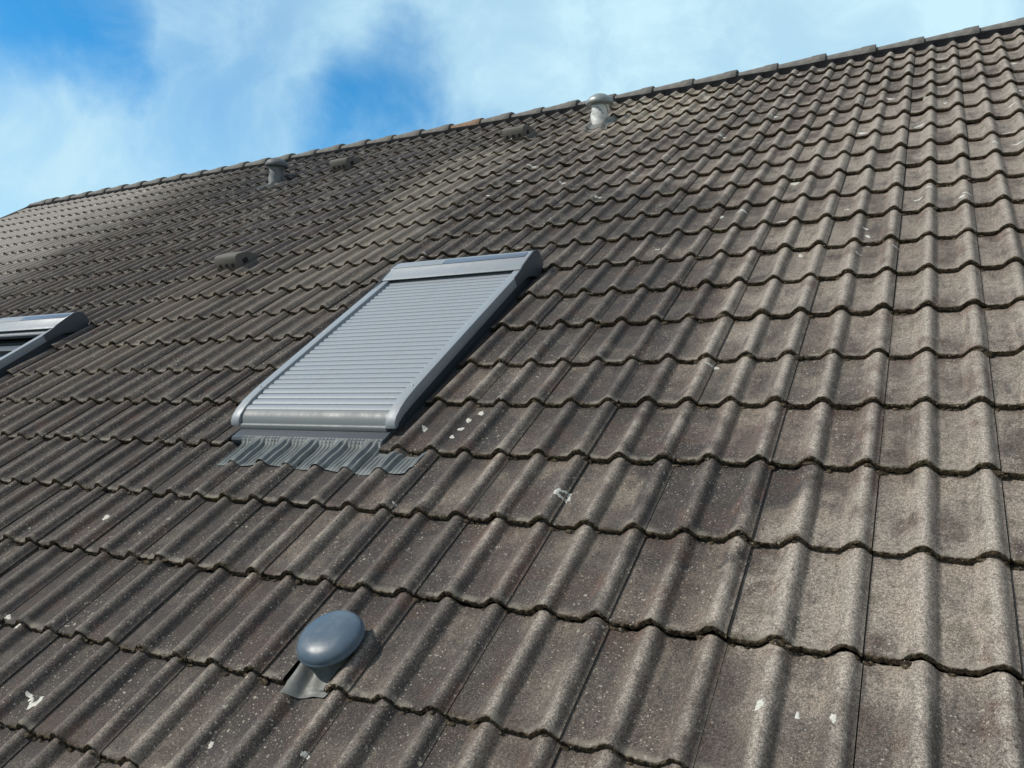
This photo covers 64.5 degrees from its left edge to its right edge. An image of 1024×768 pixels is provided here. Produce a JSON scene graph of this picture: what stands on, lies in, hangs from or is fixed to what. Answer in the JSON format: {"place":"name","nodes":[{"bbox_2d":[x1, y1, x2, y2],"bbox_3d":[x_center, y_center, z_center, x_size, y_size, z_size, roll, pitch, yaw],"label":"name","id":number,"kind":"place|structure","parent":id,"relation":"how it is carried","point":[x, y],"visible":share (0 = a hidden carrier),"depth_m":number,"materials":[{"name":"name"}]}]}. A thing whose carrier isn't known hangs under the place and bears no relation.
{"place":"outdoors","nodes":[
{"label":"outdoors","id":0,"kind":"place"},
{"bbox_2d":[0,0,1023,217],"label":"sky","id":1,"kind":"structure","parent":0,"point":[95,95],"materials":[{"name":"blue"}]},
{"label":"ground","id":2,"kind":"structure","parent":0,"visible":0},
{"bbox_2d":[0,17,1023,767],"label":"house","id":3,"kind":"structure","parent":2,"relation":"on","point":[676,425],"depth_m":2.96,"materials":[{"name":"tile"}]},
{"bbox_2d":[0,311,88,377],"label":"roof window","id":4,"kind":"structure","parent":3,"relation":"in","point":[23,338],"depth_m":5.63,"materials":[{"name":"grey metal"}]},
{"bbox_2d":[217,250,542,474],"bbox_3d":[-0.515,-0.179,3.882,1.145,0.187,1.857,-1,31,28],"label":"roof window","id":5,"kind":"structure","parent":3,"relation":"in","point":[346,392],"depth_m":3.68,"materials":[{"name":"grey metal"}]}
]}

